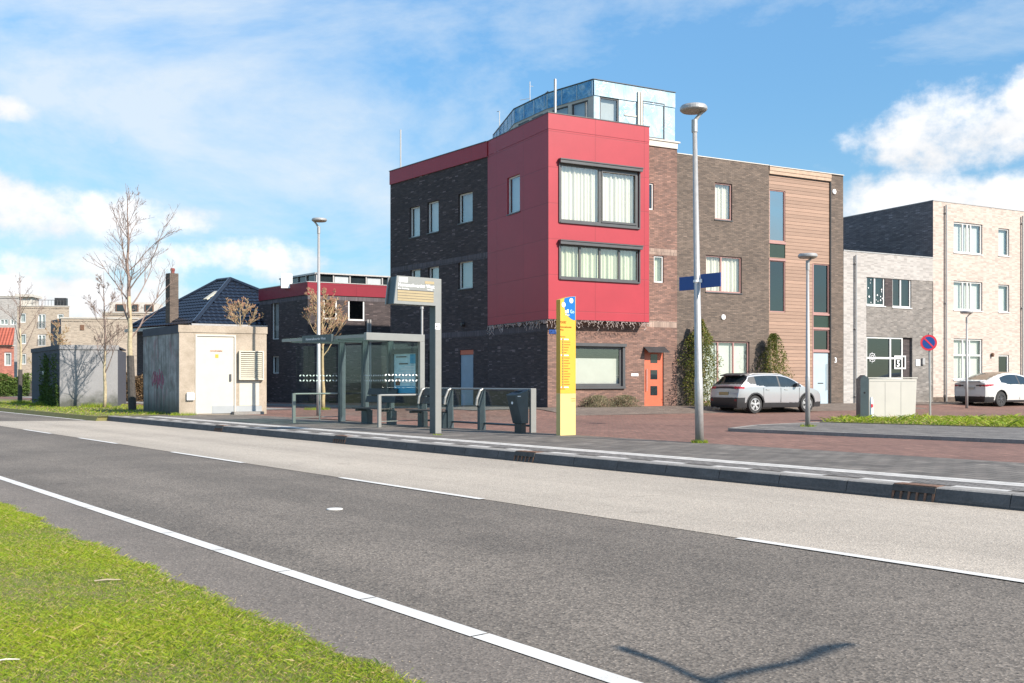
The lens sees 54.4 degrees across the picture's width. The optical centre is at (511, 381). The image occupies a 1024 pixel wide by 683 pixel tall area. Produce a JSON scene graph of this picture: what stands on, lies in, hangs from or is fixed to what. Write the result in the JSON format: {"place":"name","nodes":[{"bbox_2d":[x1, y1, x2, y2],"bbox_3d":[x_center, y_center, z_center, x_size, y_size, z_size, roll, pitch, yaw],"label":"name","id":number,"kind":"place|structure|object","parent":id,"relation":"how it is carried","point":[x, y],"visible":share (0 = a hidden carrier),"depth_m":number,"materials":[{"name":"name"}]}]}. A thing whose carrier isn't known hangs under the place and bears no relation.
{"place":"outdoors","nodes":[
{"label":"outdoors","id":0,"kind":"place"},
{"bbox_2d":[0,405,107,420],"bbox_3d":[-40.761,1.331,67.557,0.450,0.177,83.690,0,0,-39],"label":"verge","id":1,"kind":"structure","parent":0,"point":[80,417],"depth_m":38.83,"materials":[{"name":"green plant"}]},
{"bbox_2d":[0,399,231,416],"bbox_3d":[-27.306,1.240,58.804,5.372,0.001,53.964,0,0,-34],"label":"verge","id":2,"kind":"structure","parent":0,"point":[115,413],"depth_m":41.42,"materials":[{"name":"plant"}]},
{"bbox_2d":[0,272,49,401],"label":"bare tree","id":3,"kind":"object","parent":2,"relation":"on","point":[20,370],"visible":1,"depth_m":56.03,"materials":[{"name":"brown plant"}]},
{"bbox_2d":[31,345,125,406],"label":"utility building","id":4,"kind":"structure","parent":2,"relation":"on","point":[79,368],"depth_m":48.48,"materials":[{"name":"white concrete"}]},
{"bbox_2d":[36,352,59,406],"bbox_3d":[-23.590,0.012,50.424,0.261,2.930,6.109,0,0,-35],"label":"ivy","id":5,"kind":"object","parent":4,"relation":"attached to","point":[48,398],"visible":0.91,"depth_m":49.80,"materials":[{"name":"green plant"}]},
{"bbox_2d":[81,274,142,407],"bbox_3d":[-18.705,-1.950,46.909,2.988,6.410,2.488,0,0,0],"label":"bare tree","id":6,"kind":"object","parent":2,"relation":"on","point":[105,341],"visible":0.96,"depth_m":46.62,"materials":[{"name":"brown plant"}]},
{"bbox_2d":[83,183,181,409],"bbox_3d":[-16.224,-3.627,43.143,3.676,9.857,4.110,0,0,-43],"label":"bare tree","id":7,"kind":"object","parent":2,"relation":"on","point":[131,383],"visible":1,"depth_m":42.95,"materials":[{"name":"brown plant"}]},
{"bbox_2d":[143,325,267,415],"bbox_3d":[-11.939,-0.357,38.692,3.934,3.414,4.576,0,0,-28],"label":"transformer kiosk","id":8,"kind":"object","parent":2,"relation":"on","point":[206,370],"visible":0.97,"depth_m":37.35,"materials":[{"name":"concrete"}]},
{"bbox_2d":[197,336,233,413],"bbox_3d":[-11.045,-0.233,37.127,1.357,2.881,0.080,0,0,-28],"label":"door","id":9,"kind":"structure","parent":8,"relation":"in","point":[215,354],"depth_m":37.12,"materials":[{"name":"beige paint"}]},
{"bbox_2d":[0,502,427,682],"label":"verge","id":10,"kind":"structure","parent":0,"point":[129,663],"depth_m":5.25,"materials":[{"name":"plant"}]},
{"bbox_2d":[0,480,605,682],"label":"road shoulder","id":11,"kind":"object","parent":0,"point":[437,654],"depth_m":6.06},
{"bbox_2d":[267,404,360,406],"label":"pavement","id":12,"kind":"structure","parent":0,"point":[313,405],"depth_m":50.57,"materials":[{"name":"red brick"}]},
{"bbox_2d":[347,405,474,407],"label":"pavement","id":13,"kind":"structure","parent":0,"point":[428,406],"depth_m":44.47,"materials":[{"name":"red brick"}]},
{"bbox_2d":[441,405,537,409],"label":"pavement","id":14,"kind":"structure","parent":0,"point":[491,407],"depth_m":38.81,"materials":[{"name":"red brick"}]},
{"bbox_2d":[0,411,1023,682],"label":"road","id":15,"kind":"structure","parent":0,"point":[642,601],"depth_m":7.17,"materials":[{"name":"grey asphalt"}]},
{"bbox_2d":[0,411,1023,682],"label":"road markings","id":16,"kind":"object","parent":15,"relation":"on","point":[532,651],"visible":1,"depth_m":6.92,"materials":[{"name":"paint"}]},
{"bbox_2d":[107,416,1023,510],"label":"kerb","id":17,"kind":"structure","parent":15,"relation":"on","point":[999,498],"depth_m":14.70,"materials":[{"name":"concrete"}]},
{"bbox_2d":[333,435,349,443],"bbox_3d":[-3.795,1.319,22.314,0.300,0.201,0.532,0,0,-39],"label":"kerb drain","id":18,"kind":"object","parent":17,"relation":"on","point":[340,437],"visible":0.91,"depth_m":22.29,"materials":[{"name":"metal"}]},
{"bbox_2d":[513,450,539,462],"bbox_3d":[0.270,1.319,17.292,0.300,0.201,0.532,0,0,-39],"label":"kerb drain","id":19,"kind":"object","parent":17,"relation":"on","point":[525,453],"visible":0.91,"depth_m":17.26,"materials":[{"name":"metal"}]},
{"bbox_2d":[891,482,942,501],"bbox_3d":[4.769,1.319,11.735,0.300,0.201,0.532,0,0,-39],"label":"kerb drain","id":20,"kind":"object","parent":17,"relation":"on","point":[917,488],"visible":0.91,"depth_m":11.69,"materials":[{"name":"metal"}]},
{"bbox_2d":[0,421,1023,579],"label":"road lane","id":21,"kind":"structure","parent":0,"point":[984,540],"depth_m":11.85,"materials":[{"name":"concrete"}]},
{"bbox_2d":[0,397,1023,462],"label":"square","id":22,"kind":"structure","parent":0,"point":[673,427],"depth_m":27.36,"materials":[{"name":"red brick"}]},
{"bbox_2d":[0,328,15,378],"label":"red roof house","id":23,"kind":"structure","parent":22,"relation":"on","point":[6,350],"depth_m":100.57,"materials":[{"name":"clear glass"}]},
{"bbox_2d":[4,352,11,365],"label":"window","id":24,"kind":"structure","parent":23,"relation":"in","point":[7,355],"depth_m":100.61,"materials":[{"name":"white glass"}]},
{"bbox_2d":[0,296,18,376],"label":"white block","id":25,"kind":"structure","parent":22,"relation":"on","point":[6,320],"depth_m":135.86,"materials":[{"name":"grey brick"}]},
{"bbox_2d":[0,372,31,396],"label":"hedge","id":26,"kind":"object","parent":22,"relation":"on","point":[8,385],"visible":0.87,"depth_m":79.60,"materials":[{"name":"green plant"}]},
{"bbox_2d":[15,294,69,378],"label":"apartment block","id":27,"kind":"structure","parent":22,"relation":"on","point":[39,338],"depth_m":120.28,"materials":[{"name":"beige brick"}]},
{"bbox_2d":[38,314,45,328],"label":"window","id":28,"kind":"structure","parent":27,"relation":"in","point":[42,317],"depth_m":120.45,"materials":[{"name":"white glass"}]},
{"bbox_2d":[45,318,70,344],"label":"bare tree","id":29,"kind":"object","parent":22,"relation":"on","point":[56,334],"visible":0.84,"depth_m":65.97,"materials":[{"name":"brown plant"}]},
{"bbox_2d":[51,317,138,375],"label":"beige block","id":30,"kind":"structure","parent":22,"relation":"on","point":[79,332],"depth_m":86.34,"materials":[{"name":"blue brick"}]},
{"bbox_2d":[102,302,162,319],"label":"roof terrace house","id":31,"kind":"structure","parent":22,"relation":"on","point":[118,311],"depth_m":105.30,"materials":[{"name":"beige brick"}]},
{"bbox_2d":[126,372,142,401],"bbox_3d":[-22.501,0.265,60.114,2.749,2.052,1.062,0,0,-6],"label":"hedge","id":32,"kind":"object","parent":22,"relation":"on","point":[139,388],"visible":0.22,"depth_m":59.73,"materials":[{"name":"brown plant"}]},
{"bbox_2d":[124,268,275,378],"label":"hip roof house","id":33,"kind":"structure","parent":22,"relation":"on","point":[203,305],"depth_m":60.76,"materials":[{"name":"black tile"}]},
{"bbox_2d":[222,296,262,326],"bbox_3d":[-11.402,-1.158,42.115,1.560,4.816,1.288,0,0,-26],"label":"bare tree","id":34,"kind":"object","parent":22,"relation":"on","point":[231,309],"visible":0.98,"depth_m":41.97,"materials":[{"name":"brown plant"}]},
{"bbox_2d":[312,217,326,415],"bbox_3d":[-6.889,-2.294,35.600,0.540,7.078,0.540,0,0,0],"label":"street lamp","id":35,"kind":"object","parent":22,"relation":"on","point":[319,220],"visible":0.98,"depth_m":35.55,"materials":[{"name":"metal"}]},
{"bbox_2d":[259,272,389,402],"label":"house","id":36,"kind":"structure","parent":22,"relation":"on","point":[286,302],"depth_m":57.50,"materials":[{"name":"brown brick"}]},
{"bbox_2d":[273,303,278,338],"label":"window","id":37,"kind":"structure","parent":36,"relation":"in","point":[276,304],"depth_m":59.41,"materials":[{"name":"grey glass"}]},
{"bbox_2d":[273,356,278,372],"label":"window","id":38,"kind":"structure","parent":36,"relation":"in","point":[277,357],"depth_m":59.39,"materials":[{"name":"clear glass"}]},
{"bbox_2d":[348,301,364,320],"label":"window","id":39,"kind":"structure","parent":36,"relation":"in","point":[356,309],"depth_m":57.41,"materials":[{"name":"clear glass"}]},
{"bbox_2d":[301,287,348,407],"bbox_3d":[-8.152,-1.454,43.865,2.042,5.404,2.730,0,0,-18],"label":"bare tree","id":40,"kind":"object","parent":22,"relation":"on","point":[330,304],"visible":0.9,"depth_m":43.97,"materials":[{"name":"brown plant"}]},
{"bbox_2d":[389,112,676,406],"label":"corner house","id":41,"kind":"structure","parent":22,"relation":"on","point":[533,220],"depth_m":40.56,"materials":[{"name":"red paint"}]},
{"bbox_2d":[409,206,419,238],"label":"window","id":42,"kind":"structure","parent":41,"relation":"in","point":[417,209],"depth_m":47.36,"materials":[{"name":"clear glass"}]},
{"bbox_2d":[426,201,438,234],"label":"window","id":43,"kind":"structure","parent":41,"relation":"in","point":[435,205],"depth_m":46.17,"materials":[{"name":"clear glass"}]},
{"bbox_2d":[430,266,438,278],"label":"window","id":44,"kind":"structure","parent":41,"relation":"in","point":[435,269],"depth_m":46.12,"materials":[{"name":"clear glass"}]},
{"bbox_2d":[457,192,472,224],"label":"window","id":45,"kind":"structure","parent":41,"relation":"in","point":[467,197],"depth_m":44.17,"materials":[{"name":"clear glass"}]},
{"bbox_2d":[457,261,472,289],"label":"window","id":46,"kind":"structure","parent":41,"relation":"in","point":[467,266],"depth_m":44.17,"materials":[{"name":"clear glass"}]},
{"bbox_2d":[461,355,472,404],"bbox_3d":[-1.945,-0.029,43.832,0.065,2.259,0.979,0,0,-39],"label":"door","id":47,"kind":"structure","parent":41,"relation":"in","point":[466,360],"depth_m":43.83,"materials":[{"name":"blue paint"}]},
{"bbox_2d":[506,174,519,215],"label":"window","id":48,"kind":"structure","parent":41,"relation":"in","point":[516,179],"depth_m":40.87,"materials":[{"name":"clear glass"}]},
{"bbox_2d":[554,79,556,112],"bbox_3d":[1.744,-11.277,40.200,0.102,1.834,0.102,0,0,23],"label":"mast","id":49,"kind":"object","parent":41,"relation":"on","point":[555,95],"visible":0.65,"depth_m":40.16,"materials":[{"name":"metal"}]},
{"bbox_2d":[487,319,649,333],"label":"string lights","id":50,"kind":"object","parent":41,"relation":"hanging from","point":[526,323],"visible":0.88,"depth_m":39.52,"materials":[{"name":"plastic"}]},
{"bbox_2d":[492,78,679,148],"bbox_3d":[2.435,-10.843,44.834,4.848,2.486,10.348,0,0,-28],"label":"rooftop extension","id":51,"kind":"object","parent":41,"relation":"on","point":[653,109],"visible":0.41,"depth_m":40.93,"materials":[{"name":"grey glass"}]},
{"bbox_2d":[572,100,587,116],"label":"window","id":52,"kind":"structure","parent":51,"relation":"in","point":[581,109],"depth_m":40.54,"materials":[{"name":"blue glass"}]},
{"bbox_2d":[600,97,618,137],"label":"window","id":53,"kind":"structure","parent":51,"relation":"in","point":[607,105],"depth_m":40.34,"materials":[{"name":"clear glass"}]},
{"bbox_2d":[643,101,664,139],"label":"window","id":54,"kind":"structure","parent":51,"relation":"in","point":[653,115],"depth_m":41.17,"materials":[{"name":"clear glass"}]},
{"bbox_2d":[558,158,643,228],"bbox_3d":[3.467,-7.309,39.104,3.850,2.454,0.430,0,0,-28],"label":"window","id":55,"kind":"structure","parent":41,"relation":"in","point":[592,193],"depth_m":39.13,"materials":[{"name":"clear glass"}]},
{"bbox_2d":[558,239,643,283],"bbox_3d":[3.467,-4.663,39.104,3.850,1.514,0.428,0,0,-28],"label":"window","id":56,"kind":"structure","parent":41,"relation":"in","point":[578,260],"depth_m":39.16,"materials":[{"name":"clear glass"}]},
{"bbox_2d":[576,343,626,388],"bbox_3d":[3.384,-0.601,39.638,2.636,1.805,0.310,0,0,-28],"label":"window","id":57,"kind":"structure","parent":41,"relation":"in","point":[591,373],"depth_m":39.81,"materials":[{"name":"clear glass"}]},
{"bbox_2d":[649,183,652,209],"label":"window","id":58,"kind":"structure","parent":41,"relation":"in","point":[650,184],"depth_m":40.92,"materials":[{"name":"clear glass"}]},
{"bbox_2d":[644,349,662,405],"bbox_3d":[5.804,-0.130,40.956,0.942,2.380,0.060,0,0,-28],"label":"door","id":59,"kind":"structure","parent":41,"relation":"in","point":[653,361],"depth_m":40.93,"materials":[{"name":"orange paint"}]},
{"bbox_2d":[654,256,662,282],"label":"window","id":60,"kind":"structure","parent":41,"relation":"in","point":[658,260],"depth_m":41.17,"materials":[{"name":"clear glass"}]},
{"bbox_2d":[680,102,706,442],"bbox_3d":[3.680,-2.178,20.179,0.550,6.849,0.550,0,0,0],"label":"street lamp","id":61,"kind":"object","parent":22,"relation":"on","point":[698,109],"visible":1,"depth_m":20.12,"materials":[{"name":"metal"}]},
{"bbox_2d":[679,272,720,290],"bbox_3d":[3.792,-2.010,20.137,0.151,0.300,1.039,0,0,-45],"label":"street name sign","id":62,"kind":"object","parent":61,"relation":"attached to","point":[708,280],"visible":1,"depth_m":20.08,"materials":[{"name":"blue metal"}]},
{"bbox_2d":[576,153,843,405],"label":"terraced house","id":63,"kind":"structure","parent":22,"relation":"on","point":[762,227],"depth_m":43.63,"materials":[{"name":"brown brick"}]},
{"bbox_2d":[714,183,732,221],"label":"window","id":64,"kind":"structure","parent":63,"relation":"in","point":[721,190],"depth_m":42.79,"materials":[{"name":"clear glass"}]},
{"bbox_2d":[705,255,742,294],"bbox_3d":[9.013,-4.545,42.689,1.999,1.602,0.303,0,0,-28],"label":"window","id":65,"kind":"structure","parent":63,"relation":"in","point":[729,267],"depth_m":42.92,"materials":[{"name":"clear glass"}]},
{"bbox_2d":[703,341,747,401],"bbox_3d":[9.068,-0.406,42.754,2.639,2.604,0.183,0,0,-28],"label":"window","id":66,"kind":"structure","parent":63,"relation":"in","point":[733,354],"depth_m":42.93,"materials":[{"name":"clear glass"}]},
{"bbox_2d":[770,190,784,241],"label":"window","id":67,"kind":"structure","parent":63,"relation":"in","point":[777,198],"depth_m":44.15,"materials":[{"name":"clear glass"}]},
{"bbox_2d":[770,260,784,311],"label":"window","id":68,"kind":"structure","parent":63,"relation":"in","point":[777,268],"depth_m":44.15,"materials":[{"name":"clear glass"}]},
{"bbox_2d":[813,352,827,403],"bbox_3d":[14.041,-0.152,45.306,0.961,2.344,0.115,0,0,-28],"label":"door","id":69,"kind":"structure","parent":63,"relation":"in","point":[820,359],"depth_m":45.34,"materials":[{"name":"white paint"}]},
{"bbox_2d":[813,264,828,313],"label":"window","id":70,"kind":"structure","parent":63,"relation":"in","point":[820,271],"depth_m":45.34,"materials":[{"name":"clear glass"}]},
{"bbox_2d":[813,330,828,350],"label":"window","id":71,"kind":"structure","parent":63,"relation":"in","point":[820,337],"depth_m":45.34,"materials":[{"name":"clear glass"}]},
{"bbox_2d":[710,373,820,412],"bbox_3d":[9.971,0.444,39.022,4.308,1.550,2.120,0,0,-28],"label":"parked car","id":72,"kind":"object","parent":22,"relation":"on","point":[753,392],"visible":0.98,"depth_m":38.08,"materials":[{"name":"white metal"}]},
{"bbox_2d":[843,250,932,402],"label":"house","id":73,"kind":"structure","parent":22,"relation":"on","point":[888,311],"depth_m":47.20,"materials":[{"name":"grey brick"}]},
{"bbox_2d":[866,277,885,306],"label":"window","id":74,"kind":"structure","parent":73,"relation":"in","point":[875,285],"depth_m":46.92,"materials":[{"name":"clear glass"}]},
{"bbox_2d":[892,279,911,308],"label":"window","id":75,"kind":"structure","parent":73,"relation":"in","point":[901,287],"depth_m":47.74,"materials":[{"name":"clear glass"}]},
{"bbox_2d":[843,200,1023,401],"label":"beige house","id":76,"kind":"structure","parent":22,"relation":"on","point":[976,252],"depth_m":50.29,"materials":[{"name":"brick"}]},
{"bbox_2d":[953,339,980,380],"bbox_3d":[22.753,-1.067,49.869,2.190,2.099,0.275,0,0,-28],"label":"window","id":77,"kind":"structure","parent":76,"relation":"in","point":[974,345],"depth_m":49.94,"materials":[{"name":"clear glass"}]},
{"bbox_2d":[953,222,982,255],"bbox_3d":[22.753,-7.116,49.869,2.190,1.561,0.275,0,0,-28],"label":"window","id":78,"kind":"structure","parent":76,"relation":"in","point":[967,237],"depth_m":49.94,"materials":[{"name":"clear glass"}]},
{"bbox_2d":[953,281,982,311],"bbox_3d":[22.753,-4.237,49.869,2.190,1.498,0.275,0,0,-28],"label":"window","id":79,"kind":"structure","parent":76,"relation":"in","point":[967,295],"depth_m":49.95,"materials":[{"name":"clear glass"}]},
{"bbox_2d":[998,355,1007,371],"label":"window","id":80,"kind":"structure","parent":76,"relation":"in","point":[1002,359],"depth_m":51.13,"materials":[{"name":"clear glass"}]},
{"bbox_2d":[998,228,1009,256],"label":"window","id":81,"kind":"structure","parent":76,"relation":"in","point":[1001,232],"depth_m":51.26,"materials":[{"name":"clear glass"}]},
{"bbox_2d":[998,285,1009,312],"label":"window","id":82,"kind":"structure","parent":76,"relation":"in","point":[1001,288],"depth_m":51.26,"materials":[{"name":"white glass"}]},
{"bbox_2d":[960,311,972,407],"bbox_3d":[20.091,-0.957,44.000,0.540,4.318,0.540,0,0,0],"label":"street lamp","id":83,"kind":"object","parent":22,"relation":"on","point":[966,369],"visible":1,"depth_m":43.96,"materials":[{"name":"metal"}]},
{"bbox_2d":[954,372,1023,406],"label":"parked car","id":84,"kind":"object","parent":22,"relation":"on","point":[999,389],"visible":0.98,"depth_m":45.82,"materials":[{"name":"white metal"}]},
{"bbox_2d":[0,0,1023,316],"label":"sky","id":85,"kind":"structure","parent":0,"point":[261,120],"materials":[{"name":"blue"}]},
{"bbox_2d":[129,414,1023,492],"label":"platform","id":86,"kind":"structure","parent":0,"point":[968,469],"depth_m":17.89,"materials":[{"name":"grey concrete"}]},
{"bbox_2d":[282,306,424,426],"bbox_3d":[-4.623,-0.537,28.786,2.153,3.564,4.649,0,0,-44],"label":"bus shelter","id":87,"kind":"object","parent":86,"relation":"on","point":[405,374],"visible":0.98,"depth_m":28.49,"materials":[{"name":"metal"}]},
{"bbox_2d":[352,388,397,424],"bbox_3d":[-3.975,0.729,28.833,0.625,1.033,1.450,0,0,-43],"label":"bench","id":88,"kind":"object","parent":86,"relation":"on","point":[368,415],"visible":0.88,"depth_m":28.95,"materials":[{"name":"grey metal"}]},
{"bbox_2d":[385,275,440,433],"bbox_3d":[-2.307,-0.592,23.402,1.340,3.674,0.410,0,0,-39],"label":"information display","id":89,"kind":"object","parent":86,"relation":"on","point":[412,291],"visible":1,"depth_m":23.58,"materials":[{"name":"metal"}]},
{"bbox_2d":[397,289,433,302],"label":"display window","id":90,"kind":"structure","parent":89,"relation":"in","point":[403,295],"depth_m":23.19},
{"bbox_2d":[405,389,449,427],"bbox_3d":[-2.273,0.729,26.898,0.625,1.033,1.250,0,0,-39],"label":"bench","id":91,"kind":"object","parent":86,"relation":"on","point":[422,417],"visible":0.73,"depth_m":27.25,"materials":[{"name":"grey metal"}]},
{"bbox_2d":[417,387,535,432],"bbox_3d":[-1.055,0.708,25.799,0.324,1.075,4.790,0,0,-39],"label":"metal railing","id":92,"kind":"object","parent":86,"relation":"on","point":[481,423],"visible":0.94,"depth_m":25.48,"materials":[{"name":"grey metal"}]},
{"bbox_2d":[506,390,527,432],"bbox_3d":[0.131,0.725,23.921,0.414,1.040,0.363,0,0,-39],"label":"litter bin","id":93,"kind":"object","parent":86,"relation":"on","point":[518,403],"visible":1,"depth_m":23.84,"materials":[{"name":"grey metal"}]},
{"bbox_2d":[556,296,575,435],"bbox_3d":[1.244,-0.360,22.987,0.492,3.211,0.148,0,0,-39],"label":"bus stop totem","id":94,"kind":"object","parent":86,"relation":"on","point":[566,364],"visible":1,"depth_m":22.91,"materials":[{"name":"yellow plastic"}]},
{"bbox_2d":[124,416,1023,490],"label":"platform markings","id":95,"kind":"object","parent":86,"relation":"on","point":[871,472],"visible":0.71,"depth_m":15.73,"materials":[{"name":"white paint"}]},
{"bbox_2d":[141,416,1023,490],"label":"platform edge paving","id":96,"kind":"structure","parent":86,"relation":"on","point":[958,483],"depth_m":15.37,"materials":[{"name":"white concrete"}]},
{"bbox_2d":[536,403,926,415],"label":"pavement","id":97,"kind":"structure","parent":0,"point":[619,410],"depth_m":38.44,"materials":[{"name":"red brick"}]},
{"bbox_2d":[577,395,615,406],"bbox_3d":[3.280,0.810,39.184,1.616,0.562,1.612,0,0,0],"label":"lavender","id":98,"kind":"object","parent":97,"relation":"on","point":[599,403],"visible":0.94,"depth_m":38.92,"materials":[{"name":"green plant"}]},
{"bbox_2d":[607,395,645,406],"bbox_3d":[4.458,0.809,39.724,1.564,0.568,1.671,0,0,-20],"label":"lavender","id":99,"kind":"object","parent":97,"relation":"on","point":[622,398],"visible":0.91,"depth_m":39.52,"materials":[{"name":"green plant"}]},
{"bbox_2d":[677,319,723,405],"bbox_3d":[7.853,-0.770,41.408,2.081,3.673,2.083,0,0,0],"label":"climbing shrub","id":100,"kind":"object","parent":97,"relation":"on","point":[706,348],"visible":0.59,"depth_m":41.13,"materials":[{"name":"green plant"}]},
{"bbox_2d":[754,333,794,377],"bbox_3d":[11.194,-0.520,43.221,2.772,3.171,2.576,0,0,0],"label":"climbing shrub","id":101,"kind":"object","parent":97,"relation":"on","point":[773,339],"visible":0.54,"depth_m":43.10,"materials":[{"name":"green plant"}]},
{"bbox_2d":[739,422,1023,438],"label":"island","id":102,"kind":"structure","parent":0,"point":[981,432],"depth_m":24.07,"materials":[{"name":"grey concrete"}]},
{"bbox_2d":[798,253,817,426],"bbox_3d":[7.613,-1.063,25.641,0.490,4.465,0.490,0,0,0],"label":"street lamp","id":103,"kind":"object","parent":102,"relation":"on","point":[809,256],"visible":1,"depth_m":25.60,"materials":[{"name":"metal"}]},
{"bbox_2d":[728,422,1023,443],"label":"kerb","id":104,"kind":"structure","parent":102,"relation":"on","point":[942,438],"depth_m":21.90,"materials":[{"name":"concrete"}]},
{"bbox_2d":[817,412,1023,427],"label":"verge","id":105,"kind":"structure","parent":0,"point":[920,424],"depth_m":26.53,"materials":[{"name":"green plant"}]},
{"bbox_2d":[856,375,917,417],"bbox_3d":[11.423,0.501,30.459,1.746,1.377,0.622,0,0,0],"label":"utility cabinet","id":106,"kind":"object","parent":105,"relation":"on","point":[893,397],"visible":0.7,"depth_m":30.18,"materials":[{"name":"beige metal"}]},
{"bbox_2d":[920,333,936,415],"bbox_3d":[12.782,-0.138,30.579,0.490,2.676,0.117,0,0,7],"label":"no parking sign","id":107,"kind":"object","parent":105,"relation":"on","point":[928,342],"visible":0.94,"depth_m":30.54,"materials":[{"name":"metal"}]},
{"bbox_2d":[916,402,1023,404],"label":"pavement","id":108,"kind":"structure","parent":0,"point":[918,403],"depth_m":47.55,"materials":[{"name":"red brick"}]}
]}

